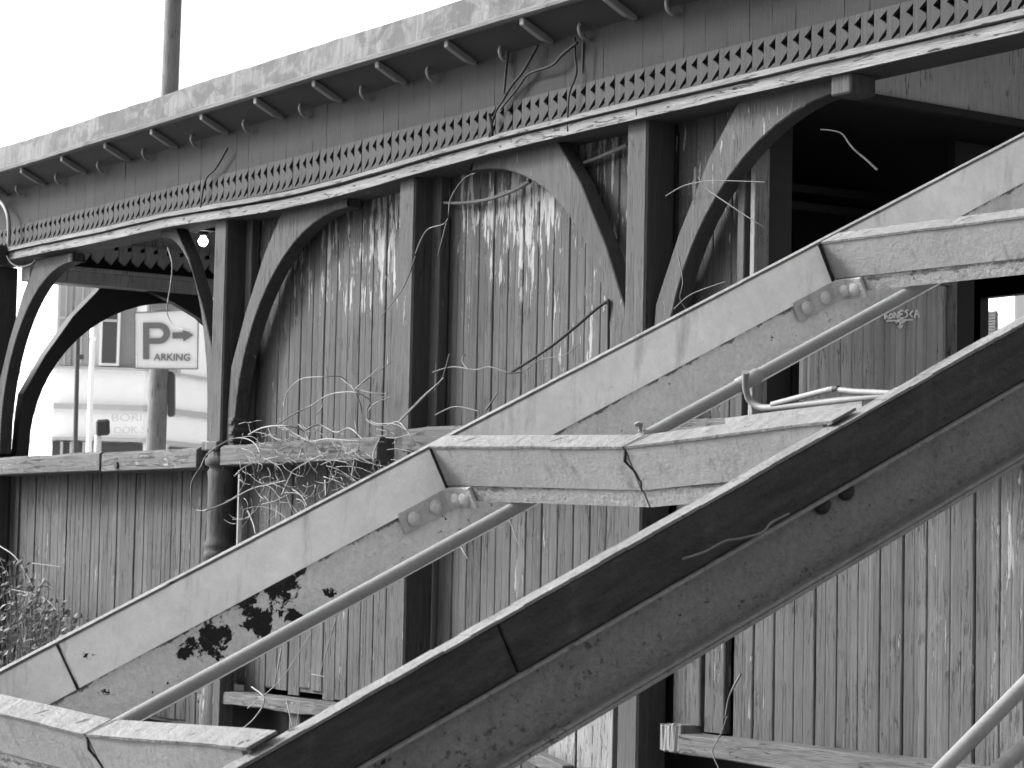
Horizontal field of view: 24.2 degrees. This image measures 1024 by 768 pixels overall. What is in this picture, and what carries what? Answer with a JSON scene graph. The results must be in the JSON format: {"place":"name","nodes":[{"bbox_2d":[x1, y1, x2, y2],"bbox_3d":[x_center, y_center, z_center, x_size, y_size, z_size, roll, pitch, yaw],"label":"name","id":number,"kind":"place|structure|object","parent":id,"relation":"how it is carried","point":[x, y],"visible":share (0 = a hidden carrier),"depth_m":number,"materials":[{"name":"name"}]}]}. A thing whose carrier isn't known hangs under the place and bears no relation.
{"place":"outdoors","nodes":[
{"label":"outdoors","id":0,"kind":"place"},
{"bbox_2d":[0,0,459,147],"label":"sky","id":1,"kind":"structure","parent":0,"point":[64,63],"materials":[{"name":"white"}]},
{"label":"ground","id":2,"kind":"structure","parent":0,"visible":0},
{"bbox_2d":[0,556,88,667],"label":"withered bush","id":3,"kind":"object","parent":2,"relation":"on","point":[13,637],"visible":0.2,"depth_m":12.85,"materials":[{"name":"grey plant"}]},
{"bbox_2d":[0,0,1023,767],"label":"timber station building","id":4,"kind":"structure","parent":2,"relation":"on","point":[348,164],"depth_m":9.94,"materials":[{"name":"paint"}]},
{"bbox_2d":[0,200,36,267],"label":"wall conduit","id":5,"kind":"object","parent":4,"relation":"attached to","point":[4,257],"depth_m":13.82,"materials":[{"name":"metal"}]},
{"bbox_2d":[0,546,59,613],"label":"dry vine","id":6,"kind":"object","parent":4,"relation":"attached to","point":[27,575],"visible":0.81,"depth_m":13.18,"materials":[{"name":"grey plant"}]},
{"bbox_2d":[166,247,189,331],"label":"dry vine","id":7,"kind":"object","parent":4,"relation":"hanging from","point":[170,289],"visible":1,"depth_m":12.31,"materials":[{"name":"grey plant"}]},
{"bbox_2d":[191,227,214,246],"bbox_3d":[-1.609,-0.847,12.488,0.080,0.256,0.130,4,-5,-35],"label":"porch lamp","id":8,"kind":"object","parent":4,"relation":"hanging from","point":[203,239],"visible":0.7,"depth_m":12.47,"materials":[{"name":"white glass"}]},
{"bbox_2d":[200,147,228,212],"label":"dark creeper","id":9,"kind":"object","parent":4,"relation":"attached to","point":[219,162],"visible":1,"depth_m":11.84,"materials":[{"name":"black plant"}]},
{"bbox_2d":[243,614,337,727],"bbox_3d":[-1.032,1.300,10.822,0.045,0.658,1.019,4,-5,-35],"label":"dry vine","id":10,"kind":"object","parent":4,"relation":"attached to","point":[319,675],"visible":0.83,"depth_m":10.79,"materials":[{"name":"grey plant"}]},
{"bbox_2d":[190,367,443,533],"bbox_3d":[-0.948,0.335,10.772,0.215,0.811,2.332,4,-5,-35],"label":"dry vine","id":11,"kind":"object","parent":4,"relation":"hanging from","point":[324,439],"visible":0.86,"depth_m":10.72,"materials":[{"name":"grey plant"}]},
{"bbox_2d":[380,173,475,317],"bbox_3d":[-0.368,-0.580,10.133,0.064,0.564,0.658,4,-5,-35],"label":"dry vine","id":12,"kind":"object","parent":4,"relation":"attached to","point":[445,223],"visible":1,"depth_m":10.09,"materials":[{"name":"grey plant"}]},
{"bbox_2d":[341,345,577,420],"bbox_3d":[-0.261,0.008,9.988,0.086,0.278,1.895,4,-5,-35],"label":"dry vine","id":13,"kind":"object","parent":4,"relation":"attached to","point":[445,368],"visible":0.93,"depth_m":10.04,"materials":[{"name":"grey plant"}]},
{"bbox_2d":[443,179,531,204],"bbox_3d":[-0.112,-0.798,10.084,0.020,0.059,0.652,4,-5,-35],"label":"wall pipe","id":14,"kind":"object","parent":4,"relation":"attached to","point":[517,188],"depth_m":10.03,"materials":[{"name":"grey metal"}]},
{"bbox_2d":[460,520,517,558],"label":"dry vine","id":15,"kind":"object","parent":4,"relation":"attached to","point":[461,547],"visible":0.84,"depth_m":9.74,"materials":[{"name":"grey plant"}]},
{"bbox_2d":[487,37,584,143],"bbox_3d":[0.041,-1.161,9.656,0.025,0.414,0.841,4,-5,-35],"label":"dark creeper","id":16,"kind":"object","parent":4,"relation":"attached to","point":[562,54],"visible":1,"depth_m":9.62,"materials":[{"name":"black plant"}]},
{"bbox_2d":[509,299,609,373],"bbox_3d":[0.195,-0.183,9.447,0.042,0.258,0.660,4,-5,-35],"label":"broken stick","id":17,"kind":"object","parent":4,"relation":"on","point":[588,315],"visible":0.97,"depth_m":9.32,"materials":[{"name":"black wood"}]},
{"bbox_2d":[582,143,627,164],"bbox_3d":[0.365,-0.906,9.410,0.020,0.052,0.298,4,-5,-35],"label":"wall pipe","id":18,"kind":"object","parent":4,"relation":"attached to","point":[614,150],"depth_m":9.39,"materials":[{"name":"grey metal"}]},
{"bbox_2d":[665,176,764,309],"bbox_3d":[0.725,-0.519,8.607,0.044,0.498,0.586,4,-5,-35],"label":"dry vine","id":19,"kind":"object","parent":4,"relation":"attached to","point":[726,203],"visible":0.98,"depth_m":8.65,"materials":[{"name":"grey plant"}]},
{"bbox_2d":[712,673,741,767],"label":"dry vine","id":20,"kind":"object","parent":4,"relation":"hanging from","point":[736,681],"visible":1,"depth_m":8.35,"materials":[{"name":"grey plant"}]},
{"bbox_2d":[821,129,877,170],"bbox_3d":[1.102,-0.764,7.799,0.189,0.131,0.008,1,-4,-3],"label":"dry twig","id":21,"kind":"object","parent":4,"relation":"hanging from","point":[864,158],"visible":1,"depth_m":7.80,"materials":[{"name":"grey plant"}]},
{"bbox_2d":[0,132,1023,767],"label":"steel stair frame","id":22,"kind":"object","parent":2,"relation":"on","point":[526,678],"visible":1,"depth_m":4.32,"materials":[{"name":"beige paint"}]},
{"bbox_2d":[682,513,789,559],"bbox_3d":[0.363,0.246,3.859,0.198,0.081,0.005,3,-5,-24],"label":"dry twig","id":23,"kind":"object","parent":22,"relation":"on","point":[740,538],"visible":1,"depth_m":3.86,"materials":[{"name":"grey plant"}]},
{"bbox_2d":[932,674,1023,767],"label":"handrail","id":24,"kind":"object","parent":2,"relation":"on","point":[982,727],"visible":1,"depth_m":6.25,"materials":[{"name":"metal"}]},
{"bbox_2d":[988,295,1023,334],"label":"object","id":25,"kind":"object","parent":2,"relation":"on","point":[1004,311],"visible":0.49,"depth_m":15.88,"materials":[{"name":"white"}]},
{"label":"road","id":26,"kind":"structure","parent":0,"visible":0},
{"bbox_2d":[73,338,83,452],"bbox_3d":[-5.671,1.377,30.969,0.121,4.700,0.470,2,-4,-12],"label":"street lamp","id":27,"kind":"object","parent":26,"relation":"on","point":[78,357],"visible":0.4,"depth_m":30.98,"materials":[{"name":"grey metal"}]},
{"bbox_2d":[86,327,95,451],"bbox_3d":[-5.202,1.357,28.955,0.184,4.469,0.479,2,-4,-11],"label":"white mast","id":28,"kind":"object","parent":26,"relation":"on","point":[90,392],"visible":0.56,"depth_m":28.97,"materials":[{"name":"white metal"}]},
{"bbox_2d":[94,419,109,451],"bbox_3d":[-5.190,2.049,29.964,0.195,3.230,0.157,1,-4,0],"label":"traffic signal","id":29,"kind":"object","parent":26,"relation":"on","point":[102,427],"visible":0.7,"depth_m":30.02,"materials":[{"name":"grey metal"}]},
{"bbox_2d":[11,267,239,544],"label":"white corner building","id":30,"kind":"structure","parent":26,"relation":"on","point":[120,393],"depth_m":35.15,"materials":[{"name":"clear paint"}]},
{"bbox_2d":[56,285,74,365],"bbox_3d":[-6.536,-0.881,35.032,0.259,1.293,0.179,2,-4,-9],"label":"window","id":31,"kind":"structure","parent":30,"relation":"in","point":[65,302],"depth_m":34.98,"materials":[{"name":"grey glass"}]},
{"bbox_2d":[71,286,93,366],"bbox_3d":[-6.302,-0.880,35.068,0.302,1.256,0.179,2,-4,-9],"label":"window","id":32,"kind":"structure","parent":30,"relation":"in","point":[80,293],"depth_m":35.01,"materials":[{"name":"grey glass"}]},
{"bbox_2d":[99,312,120,365],"bbox_3d":[-5.902,-0.842,35.128,0.303,1.156,0.179,2,-4,-9],"label":"window","id":33,"kind":"structure","parent":30,"relation":"in","point":[109,345],"depth_m":35.05,"materials":[{"name":"grey glass"}]},
{"bbox_2d":[169,309,180,373],"bbox_3d":[-5.165,-0.802,35.727,0.063,1.268,0.973,-1,-5,24],"label":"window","id":34,"kind":"structure","parent":30,"relation":"in","point":[172,370],"depth_m":35.91,"materials":[{"name":"glass"}]},
{"bbox_2d":[146,0,181,450],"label":"utility pole","id":35,"kind":"object","parent":26,"relation":"on","point":[157,411],"visible":0.2,"depth_m":26.21,"materials":[{"name":"grey wood"}]},
{"bbox_2d":[134,304,198,416],"bbox_3d":[-3.767,-0.267,26.194,0.712,1.240,0.500,1,-4,0],"label":"parking sign","id":36,"kind":"object","parent":35,"relation":"attached to","point":[161,341],"visible":0.98,"depth_m":26.00,"materials":[{"name":"white metal"}]}
]}

